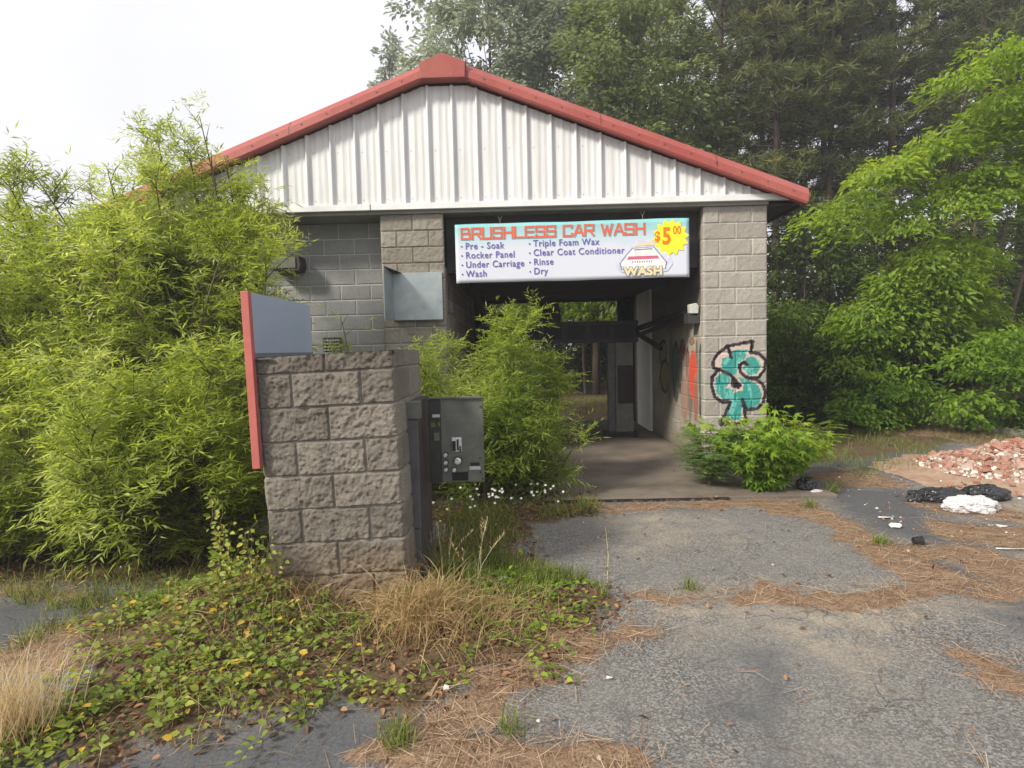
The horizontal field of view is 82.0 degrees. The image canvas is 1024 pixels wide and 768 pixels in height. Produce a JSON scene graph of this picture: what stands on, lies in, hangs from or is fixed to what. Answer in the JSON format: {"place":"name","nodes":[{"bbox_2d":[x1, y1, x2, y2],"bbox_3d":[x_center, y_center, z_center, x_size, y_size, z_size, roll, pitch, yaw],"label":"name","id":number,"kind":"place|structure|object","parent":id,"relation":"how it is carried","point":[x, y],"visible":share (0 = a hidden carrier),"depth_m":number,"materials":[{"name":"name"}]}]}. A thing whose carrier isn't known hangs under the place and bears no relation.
{"place":"outdoors","nodes":[
{"label":"outdoors","id":0,"kind":"place"},
{"bbox_2d":[0,0,1022,350],"label":"sky","id":1,"kind":"structure","parent":0,"point":[70,70],"materials":[{"name":"white"}]},
{"bbox_2d":[0,350,1023,767],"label":"ground","id":2,"kind":"structure","parent":0,"point":[722,654],"depth_m":2.94,"materials":[{"name":"asphalt"}]},
{"bbox_2d":[0,625,100,767],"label":"dry grass clump","id":3,"kind":"object","parent":2,"relation":"on","point":[17,711],"visible":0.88,"depth_m":2.37,"materials":[{"name":"plant"}]},
{"bbox_2d":[0,389,108,569],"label":"willow shrub","id":4,"kind":"object","parent":2,"relation":"on","point":[9,553],"visible":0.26,"depth_m":4.31,"materials":[{"name":"green plant"}]},
{"bbox_2d":[0,185,144,440],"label":"willow shrub","id":5,"kind":"object","parent":2,"relation":"on","point":[55,278],"depth_m":6.09,"materials":[{"name":"green plant"}]},
{"bbox_2d":[0,192,183,517],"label":"willow shrub","id":6,"kind":"object","parent":2,"relation":"on","point":[7,310],"visible":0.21,"depth_m":4.96,"materials":[{"name":"green plant"}]},
{"bbox_2d":[0,321,231,571],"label":"willow shrub","id":7,"kind":"object","parent":2,"relation":"on","point":[62,396],"visible":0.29,"depth_m":4.07,"materials":[{"name":"green plant"}]},
{"bbox_2d":[5,400,250,590],"bbox_3d":[-2.733,0.724,4.226,1.511,1.334,1.796,-1,3,1],"label":"willow shrub","id":8,"kind":"object","parent":2,"relation":"on","point":[145,547],"visible":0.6,"depth_m":3.82,"materials":[{"name":"green plant"}]},
{"bbox_2d":[0,121,282,410],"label":"willow shrub","id":9,"kind":"object","parent":2,"relation":"on","point":[29,223],"visible":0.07,"depth_m":5.42,"materials":[{"name":"green plant"}]},
{"bbox_2d":[39,309,270,572],"bbox_3d":[-2.375,0.419,4.476,2.079,1.907,1.894,1,4,38],"label":"willow shrub","id":10,"kind":"object","parent":2,"relation":"on","point":[243,482],"visible":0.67,"depth_m":4.04,"materials":[{"name":"green plant"}]},
{"bbox_2d":[0,191,317,526],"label":"willow shrub","id":11,"kind":"object","parent":2,"relation":"on","point":[116,303],"visible":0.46,"depth_m":4.84,"materials":[{"name":"green plant"}]},
{"bbox_2d":[0,556,413,767],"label":"vine ground cover","id":12,"kind":"object","parent":2,"relation":"on","point":[64,724],"visible":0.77,"depth_m":2.73,"materials":[{"name":"green plant"}]},
{"bbox_2d":[95,88,319,495],"bbox_3d":[-3.192,-0.865,6.381,2.164,4.270,2.167,-1,3,1],"label":"willow shrub","id":13,"kind":"object","parent":2,"relation":"on","point":[236,194],"visible":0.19,"depth_m":6.00,"materials":[{"name":"green plant"}]},
{"bbox_2d":[44,550,388,706],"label":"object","id":14,"kind":"object","parent":2,"relation":"on","point":[281,585],"visible":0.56,"depth_m":3.15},
{"bbox_2d":[64,598,370,767],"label":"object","id":15,"kind":"object","parent":2,"relation":"on","point":[240,667],"visible":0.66,"depth_m":2.52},
{"bbox_2d":[203,497,289,596],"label":"climbing vine","id":16,"kind":"object","parent":2,"relation":"on","point":[226,566],"visible":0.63,"depth_m":3.35,"materials":[{"name":"green plant"}]},
{"bbox_2d":[206,552,371,629],"bbox_3d":[-1.232,1.163,3.675,1.153,0.371,1.241,-1,3,1],"label":"dry grass clump","id":17,"kind":"object","parent":2,"relation":"on","point":[288,578],"visible":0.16,"depth_m":3.44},
{"bbox_2d":[0,556,602,767],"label":"creeping stems","id":18,"kind":"object","parent":2,"relation":"on","point":[107,705],"visible":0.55,"depth_m":2.77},
{"bbox_2d":[288,689,323,716],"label":"grass tuft","id":19,"kind":"object","parent":2,"relation":"on","point":[309,706],"visible":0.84,"depth_m":2.50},
{"bbox_2d":[256,350,420,603],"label":"block pier","id":20,"kind":"structure","parent":2,"relation":"on","point":[337,472],"depth_m":3.49,"materials":[{"name":"concrete"}]},
{"bbox_2d":[240,291,312,468],"bbox_3d":[-1.462,-0.051,3.919,0.145,1.034,1.012,-2,3,1],"label":"sign board","id":21,"kind":"object","parent":20,"relation":"attached to","point":[274,327],"visible":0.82,"depth_m":3.58,"materials":[{"name":"grey metal"}]},
{"bbox_2d":[406,395,484,582],"bbox_3d":[-0.429,0.708,4.050,0.475,1.233,0.610,-1,3,1],"label":"pay station","id":22,"kind":"object","parent":20,"relation":"attached to","point":[446,438],"visible":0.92,"depth_m":4.08,"materials":[{"name":"metal"}]},
{"bbox_2d":[428,396,484,482],"bbox_3d":[-0.387,0.387,4.084,0.379,0.597,0.064,-1,3,1],"label":"payment machine","id":23,"kind":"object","parent":22,"relation":"in","point":[455,424],"depth_m":4.08,"materials":[{"name":"metal"}]},
{"bbox_2d":[312,302,375,353],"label":"willow sapling","id":24,"kind":"object","parent":2,"relation":"on","point":[334,348],"visible":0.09,"depth_m":6.23,"materials":[{"name":"green plant"}]},
{"bbox_2d":[366,25,408,88],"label":"tall leafy tree","id":25,"kind":"object","parent":2,"relation":"on","point":[390,56],"visible":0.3,"depth_m":29.06,"materials":[{"name":"green plant"}]},
{"bbox_2d":[372,697,425,754],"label":"grass tuft","id":26,"kind":"object","parent":2,"relation":"on","point":[404,728],"visible":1,"depth_m":2.29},
{"bbox_2d":[299,552,556,673],"bbox_3d":[-0.499,1.172,3.188,1.057,0.365,1.256,-5,5,-44],"label":"dry grass clump","id":27,"kind":"object","parent":2,"relation":"on","point":[418,598],"visible":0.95,"depth_m":3.14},
{"bbox_2d":[393,13,464,74],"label":"tall leafy tree","id":28,"kind":"object","parent":2,"relation":"on","point":[432,30],"visible":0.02,"depth_m":25.68,"materials":[{"name":"green plant"}]},
{"bbox_2d":[422,522,472,587],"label":"tall weed","id":29,"kind":"object","parent":2,"relation":"on","point":[447,566],"visible":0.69,"depth_m":3.82,"materials":[{"name":"green plant"}]},
{"bbox_2d":[93,53,809,461],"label":"car wash building","id":30,"kind":"structure","parent":2,"relation":"on","point":[405,171],"depth_m":7.39,"materials":[{"name":"red metal"},{"name":"white metal"},{"name":"grey concrete block"}]},
{"bbox_2d":[269,256,306,272],"bbox_3d":[-2.962,-1.582,7.786,0.408,0.202,0.255,-1,3,1],"label":"wall lamp","id":31,"kind":"object","parent":30,"relation":"attached to","point":[298,263],"visible":0.6,"depth_m":7.67,"materials":[{"name":"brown metal"}]},
{"bbox_2d":[323,337,341,353],"bbox_3d":[-2.424,-0.512,7.952,0.239,0.234,0.045,-1,3,1],"label":"wall vent","id":32,"kind":"object","parent":30,"relation":"attached to","point":[331,340],"depth_m":7.94,"materials":[{"name":"grey metal"}]},
{"bbox_2d":[382,266,442,321],"bbox_3d":[-1.205,-1.106,7.241,0.642,0.640,0.490,-1,3,1],"label":"steel cabinet","id":33,"kind":"object","parent":30,"relation":"attached to","point":[413,296],"visible":1,"depth_m":7.46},
{"bbox_2d":[448,275,453,312],"bbox_3d":[-0.807,-1.185,7.756,0.066,0.504,0.100,-1,3,1],"label":"junction box","id":34,"kind":"object","parent":30,"relation":"attached to","point":[450,307],"visible":1,"depth_m":7.73,"materials":[{"name":"grey metal"}]},
{"bbox_2d":[455,211,688,283],"bbox_3d":[0.759,-1.758,7.532,2.950,0.883,0.216,-1,3,1],"label":"hanging sign","id":35,"kind":"object","parent":30,"relation":"hanging from","point":[578,250],"visible":1,"depth_m":7.44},
{"bbox_2d":[634,309,699,350],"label":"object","id":36,"kind":"object","parent":30,"relation":"attached to","point":[685,316],"depth_m":8.57,"materials":[{"name":"black metal"}]},
{"bbox_2d":[687,303,698,314],"bbox_3d":[2.364,-0.962,7.654,0.140,0.172,0.120,-1,3,1],"label":"flood lamp","id":37,"kind":"object","parent":30,"relation":"attached to","point":[693,308],"visible":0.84,"depth_m":7.59,"materials":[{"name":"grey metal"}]},
{"bbox_2d":[432,497,500,525],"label":"wildflower clump","id":38,"kind":"object","parent":2,"relation":"on","point":[433,502],"visible":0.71,"depth_m":5.23,"materials":[{"name":"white plant"}]},
{"bbox_2d":[429,516,505,598],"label":"tall weed","id":39,"kind":"object","parent":2,"relation":"on","point":[473,574],"visible":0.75,"depth_m":3.73,"materials":[{"name":"green plant"}]},
{"bbox_2d":[349,562,607,689],"bbox_3d":[-0.116,1.227,3.241,1.353,0.258,1.449,1,4,35],"label":"dry grass clump","id":40,"kind":"object","parent":2,"relation":"on","point":[496,613],"visible":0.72,"depth_m":3.17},
{"bbox_2d":[383,0,578,387],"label":"tall leafy tree","id":41,"kind":"object","parent":2,"relation":"on","point":[460,11],"visible":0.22,"depth_m":18.96,"materials":[{"name":"green plant"}]},
{"bbox_2d":[438,484,541,512],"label":"wildflower clump","id":42,"kind":"object","parent":2,"relation":"on","point":[493,498],"visible":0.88,"depth_m":5.59,"materials":[{"name":"white plant"}]},
{"bbox_2d":[420,366,563,518],"bbox_3d":[-0.248,0.519,5.926,1.566,1.421,1.384,-1,3,1],"label":"willow sapling","id":43,"kind":"object","parent":2,"relation":"on","point":[489,413],"visible":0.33,"depth_m":5.72,"materials":[{"name":"green plant"}]},
{"bbox_2d":[386,548,608,694],"bbox_3d":[0.028,1.273,3.459,1.113,0.144,1.909,-1,3,1],"label":"weedy ground cover","id":44,"kind":"object","parent":2,"relation":"on","point":[538,662],"visible":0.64,"depth_m":3.26,"materials":[{"name":"green plant"}]},
{"bbox_2d":[0,396,1021,767],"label":"leaf litter","id":45,"kind":"object","parent":2,"relation":"on","point":[234,712],"visible":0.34,"depth_m":3.00,"materials":[{"name":"brown plant"}]},
{"bbox_2d":[481,696,540,742],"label":"grass tuft","id":46,"kind":"object","parent":2,"relation":"on","point":[509,727],"visible":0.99,"depth_m":2.35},
{"bbox_2d":[0,417,1023,767],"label":"pine straw","id":47,"kind":"object","parent":2,"relation":"on","point":[606,637],"visible":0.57,"depth_m":3.12,"materials":[{"name":"plant"}]},
{"bbox_2d":[0,397,1023,655],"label":"verge grass","id":48,"kind":"structure","parent":2,"relation":"on","point":[470,557],"depth_m":4.04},
{"bbox_2d":[442,286,594,492],"bbox_3d":[0.062,0.085,6.393,1.434,2.250,1.530,-4,4,-36],"label":"willow sapling","id":49,"kind":"object","parent":2,"relation":"on","point":[499,339],"visible":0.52,"depth_m":6.21,"materials":[{"name":"green plant"}]},
{"bbox_2d":[492,303,561,323],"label":"understory tree","id":50,"kind":"object","parent":2,"relation":"on","point":[520,306],"visible":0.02,"depth_m":18.13,"materials":[{"name":"green plant"}]},
{"bbox_2d":[35,438,1023,759],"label":"rubble chips","id":51,"kind":"object","parent":2,"relation":"on","point":[1017,474],"visible":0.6,"depth_m":6.47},
{"bbox_2d":[494,483,580,515],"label":"wildflower clump","id":52,"kind":"object","parent":2,"relation":"on","point":[532,492],"visible":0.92,"depth_m":5.69,"materials":[{"name":"white plant"}]},
{"bbox_2d":[484,385,609,499],"bbox_3d":[0.202,0.595,6.045,1.264,1.256,1.443,-3,4,-29],"label":"willow sapling","id":53,"kind":"object","parent":2,"relation":"on","point":[545,464],"visible":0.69,"depth_m":5.85,"materials":[{"name":"green plant"}]},
{"bbox_2d":[504,302,606,388],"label":"understory tree","id":54,"kind":"object","parent":2,"relation":"on","point":[563,347],"visible":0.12,"depth_m":22.78,"materials":[{"name":"green plant"}]},
{"bbox_2d":[481,0,632,385],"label":"tall leafy tree","id":55,"kind":"object","parent":2,"relation":"on","point":[560,92],"visible":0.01,"depth_m":22.14,"materials":[{"name":"green plant"}]},
{"bbox_2d":[511,301,616,392],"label":"understory tree","id":56,"kind":"object","parent":2,"relation":"on","point":[582,310],"visible":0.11,"depth_m":18.99,"materials":[{"name":"green plant"}]},
{"bbox_2d":[560,303,615,382],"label":"understory tree","id":57,"kind":"object","parent":2,"relation":"on","point":[588,357],"visible":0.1,"depth_m":22.21,"materials":[{"name":"green plant"}]},
{"bbox_2d":[515,0,672,394],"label":"tall leafy tree","id":58,"kind":"object","parent":2,"relation":"on","point":[560,6],"visible":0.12,"depth_m":18.59,"materials":[{"name":"green plant"}]},
{"bbox_2d":[601,527,612,581],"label":"weed stem","id":59,"kind":"object","parent":2,"relation":"on","point":[606,567],"visible":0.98,"depth_m":3.87,"materials":[{"name":"beige plant"}]},
{"bbox_2d":[582,0,676,128],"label":"pine tree","id":60,"kind":"object","parent":2,"relation":"on","point":[642,53],"visible":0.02,"depth_m":26.62,"materials":[{"name":"green plant"}]},
{"bbox_2d":[549,0,744,317],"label":"tall leafy tree","id":61,"kind":"object","parent":2,"relation":"on","point":[640,14],"visible":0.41,"depth_m":15.94,"materials":[{"name":"green plant"}]},
{"bbox_2d":[624,0,731,149],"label":"pine tree","id":62,"kind":"object","parent":2,"relation":"on","point":[716,63],"visible":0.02,"depth_m":24.71,"materials":[{"name":"green plant"}]},
{"bbox_2d":[673,569,706,592],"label":"grass tuft","id":63,"kind":"object","parent":2,"relation":"on","point":[689,584],"visible":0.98,"depth_m":3.73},
{"bbox_2d":[662,0,813,219],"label":"pine tree","id":64,"kind":"object","parent":2,"relation":"on","point":[721,9],"visible":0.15,"depth_m":18.36,"materials":[{"name":"green plant"}]},
{"bbox_2d":[696,0,794,161],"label":"pine tree","id":65,"kind":"object","parent":2,"relation":"on","point":[715,10],"visible":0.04,"depth_m":28.50,"materials":[{"name":"green plant"}]},
{"bbox_2d":[492,217,1023,383],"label":"woodland edge","id":66,"kind":"object","parent":2,"relation":"on","point":[768,291],"visible":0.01,"depth_m":26.97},
{"bbox_2d":[681,402,840,491],"bbox_3d":[2.604,0.676,6.082,1.585,1.014,1.104,-1,3,1],"label":"sweetgum shrub","id":67,"kind":"object","parent":2,"relation":"on","point":[773,456],"visible":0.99,"depth_m":5.97,"materials":[{"name":"green plant"}]},
{"bbox_2d":[693,0,869,372],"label":"pine tree","id":68,"kind":"object","parent":2,"relation":"on","point":[770,17],"visible":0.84,"depth_m":15.41,"materials":[{"name":"green plant"}]},
{"bbox_2d":[714,1,851,274],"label":"pine tree","id":69,"kind":"object","parent":2,"relation":"on","point":[770,257],"visible":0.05,"depth_m":21.68,"materials":[{"name":"green plant"}]},
{"bbox_2d":[798,493,817,508],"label":"grass tuft","id":70,"kind":"object","parent":2,"relation":"on","point":[809,504],"visible":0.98,"depth_m":5.50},
{"bbox_2d":[715,0,902,306],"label":"pine tree","id":71,"kind":"object","parent":2,"relation":"on","point":[847,43],"visible":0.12,"depth_m":17.59,"materials":[{"name":"green plant"}]},
{"bbox_2d":[767,417,854,476],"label":"mimosa seedling","id":72,"kind":"object","parent":2,"relation":"on","point":[814,427],"visible":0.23,"depth_m":6.65,"materials":[{"name":"green plant"}]},
{"bbox_2d":[766,374,864,427],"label":"leafy shrub","id":73,"kind":"object","parent":2,"relation":"on","point":[797,395],"visible":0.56,"depth_m":10.62,"materials":[{"name":"green plant"}]},
{"bbox_2d":[767,201,887,379],"bbox_3d":[7.633,-1.812,15.241,5.484,5.730,4.121,0,4,22],"label":"understory tree","id":74,"kind":"object","parent":2,"relation":"on","point":[840,276],"visible":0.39,"depth_m":14.84,"materials":[{"name":"green plant"}]},
{"bbox_2d":[821,478,844,493],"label":"grass tuft","id":75,"kind":"object","parent":2,"relation":"on","point":[833,488],"visible":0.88,"depth_m":6.02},
{"bbox_2d":[766,296,903,426],"bbox_3d":[6.207,-0.420,11.853,2.848,2.827,4.495,1,4,32],"label":"mimosa tree","id":76,"kind":"object","parent":2,"relation":"on","point":[793,371],"visible":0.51,"depth_m":10.92,"materials":[{"name":"green plant"}]},
{"bbox_2d":[767,24,904,312],"bbox_3d":[14.396,-12.523,26.890,6.253,23.386,7.464,-2,3,-11],"label":"pine tree","id":77,"kind":"object","parent":2,"relation":"on","point":[821,290],"visible":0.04,"depth_m":26.62,"materials":[{"name":"green plant"}]},
{"bbox_2d":[762,0,929,314],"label":"pine tree","id":78,"kind":"object","parent":2,"relation":"on","point":[861,125],"visible":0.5,"depth_m":15.99,"materials":[{"name":"green plant"}]},
{"bbox_2d":[767,0,936,312],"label":"pine tree","id":79,"kind":"object","parent":2,"relation":"on","point":[877,146],"visible":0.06,"depth_m":19.11,"materials":[{"name":"green plant"}]},
{"bbox_2d":[866,530,895,545],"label":"grass tuft","id":80,"kind":"object","parent":2,"relation":"on","point":[880,539],"visible":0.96,"depth_m":4.47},
{"bbox_2d":[774,186,990,372],"bbox_3d":[9.923,-2.107,16.259,6.018,6.391,4.101,-1,3,1],"label":"understory tree","id":81,"kind":"object","parent":2,"relation":"on","point":[808,284],"visible":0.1,"depth_m":15.98,"materials":[{"name":"green plant"}]},
{"bbox_2d":[820,362,974,436],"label":"leafy shrub","id":82,"kind":"object","parent":2,"relation":"on","point":[896,398],"visible":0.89,"depth_m":9.91,"materials":[{"name":"green plant"}]},
{"bbox_2d":[797,0,998,274],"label":"pine tree","id":83,"kind":"object","parent":2,"relation":"on","point":[894,97],"visible":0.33,"depth_m":17.04,"materials":[{"name":"green plant"}]},
{"bbox_2d":[781,28,1023,403],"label":"mimosa tree","id":84,"kind":"object","parent":2,"relation":"on","point":[938,289],"visible":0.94,"depth_m":10.24,"materials":[{"name":"green plant"}]},
{"bbox_2d":[911,536,924,545],"bbox_3d":[3.068,1.188,4.452,0.065,0.079,0.079,-1,3,11],"label":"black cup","id":85,"kind":"object","parent":2,"relation":"on","point":[919,540],"visible":1,"depth_m":4.43,"materials":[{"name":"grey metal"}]},
{"bbox_2d":[831,210,1023,389],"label":"understory tree","id":86,"kind":"object","parent":2,"relation":"on","point":[1019,258],"visible":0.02,"depth_m":14.94,"materials":[{"name":"green plant"}]},
{"bbox_2d":[855,0,1017,238],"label":"pine tree","id":87,"kind":"object","parent":2,"relation":"on","point":[943,17],"visible":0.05,"depth_m":19.20,"materials":[{"name":"green plant"}]},
{"bbox_2d":[905,487,967,502],"bbox_3d":[4.095,1.058,5.678,0.635,0.126,0.265,-1,3,1],"label":"trash bag","id":88,"kind":"object","parent":2,"relation":"on","point":[933,494],"visible":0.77,"depth_m":5.61,"materials":[{"name":"black plastic"}]},
{"bbox_2d":[868,445,1023,495],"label":"rubble mound","id":89,"kind":"object","parent":2,"relation":"on","point":[929,477],"visible":0.36,"depth_m":6.50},
{"bbox_2d":[990,442,1011,450],"bbox_3d":[5.555,0.742,6.689,0.069,0.079,0.206,-42,48,-15],"label":"brick chunk","id":90,"kind":"object","parent":89,"relation":"on","point":[995,445],"visible":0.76,"depth_m":6.70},
{"bbox_2d":[926,397,970,426],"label":"leafy shrub","id":91,"kind":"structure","parent":2,"relation":"on","point":[932,422],"depth_m":10.28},
{"bbox_2d":[874,319,1023,401],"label":"leafy shrub","id":92,"kind":"object","parent":2,"relation":"on","point":[928,360],"visible":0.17,"depth_m":10.85,"materials":[{"name":"green plant"}]},
{"bbox_2d":[879,417,1023,436],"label":"kerb","id":93,"kind":"structure","parent":2,"relation":"on","point":[1018,432],"depth_m":9.51,"materials":[{"name":"concrete"}]},
{"bbox_2d":[885,0,1023,237],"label":"pine tree","id":94,"kind":"object","parent":2,"relation":"on","point":[1012,22],"visible":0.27,"depth_m":17.89,"materials":[{"name":"green plant"}]},
{"bbox_2d":[896,0,1015,246],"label":"pine tree","id":95,"kind":"object","parent":2,"relation":"on","point":[1001,210],"visible":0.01,"depth_m":27.72,"materials":[{"name":"green plant"}]},
{"bbox_2d":[940,494,1001,514],"bbox_3d":[4.123,1.066,5.274,0.499,0.145,0.244,-1,3,1],"label":"white bag","id":96,"kind":"object","parent":2,"relation":"on","point":[975,504],"visible":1,"depth_m":5.21,"materials":[{"name":"plastic"}]},
{"bbox_2d":[926,322,1023,437],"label":"leafy shrub","id":97,"kind":"object","parent":2,"relation":"on","point":[1010,369],"visible":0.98,"depth_m":9.30,"materials":[{"name":"green plant"}]},
{"bbox_2d":[931,190,1023,325],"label":"understory tree","id":98,"kind":"object","parent":2,"relation":"on","point":[1008,236],"visible":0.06,"depth_m":16.25,"materials":[{"name":"green plant"}]},
{"bbox_2d":[939,1,1023,322],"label":"pine tree","id":99,"kind":"object","parent":2,"relation":"on","point":[1009,211],"visible":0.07,"depth_m":21.40,"materials":[{"name":"green plant"}]},
{"bbox_2d":[960,484,1011,501],"bbox_3d":[4.569,1.040,5.690,0.501,0.139,0.299,-1,3,1],"label":"trash bag","id":100,"kind":"object","parent":2,"relation":"on","point":[994,492],"visible":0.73,"depth_m":5.61,"materials":[{"name":"black plastic"}]},
{"bbox_2d":[988,238,1023,309],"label":"understory tree","id":101,"kind":"object","parent":2,"relation":"on","point":[1022,290],"visible":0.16,"depth_m":15.68,"materials":[{"name":"green plant"}]},
{"bbox_2d":[431,419,836,505],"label":"bay floor","id":102,"kind":"structure","parent":0,"point":[612,465],"depth_m":6.74,"materials":[{"name":"concrete"}]},
{"bbox_2d":[399,332,463,492],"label":"willow sapling","id":103,"kind":"object","parent":102,"relation":"on","point":[425,368],"visible":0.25,"depth_m":6.35,"materials":[{"name":"green plant"}]},
{"bbox_2d":[408,326,499,486],"bbox_3d":[-0.576,0.255,6.639,1.401,1.862,1.317,1,4,29],"label":"willow sapling","id":104,"kind":"object","parent":102,"relation":"on","point":[455,353],"visible":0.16,"depth_m":6.78,"materials":[{"name":"green plant"}]},
{"bbox_2d":[466,283,637,436],"bbox_3d":[0.750,-0.299,9.249,2.722,2.510,1.958,-1,3,1],"label":"wash gantry","id":105,"kind":"object","parent":102,"relation":"on","point":[619,338],"visible":0.79,"depth_m":9.88,"materials":[{"name":"black metal"}]},
{"bbox_2d":[668,422,759,484],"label":"mimosa seedling","id":106,"kind":"object","parent":102,"relation":"on","point":[713,464],"visible":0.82,"depth_m":6.26,"materials":[{"name":"green plant"}]},
{"bbox_2d":[795,477,817,489],"bbox_3d":[3.080,1.044,6.154,0.261,0.150,0.231,-1,3,1],"label":"trash bag","id":107,"kind":"object","parent":102,"relation":"on","point":[806,483],"visible":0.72,"depth_m":6.09,"materials":[{"name":"black plastic"}]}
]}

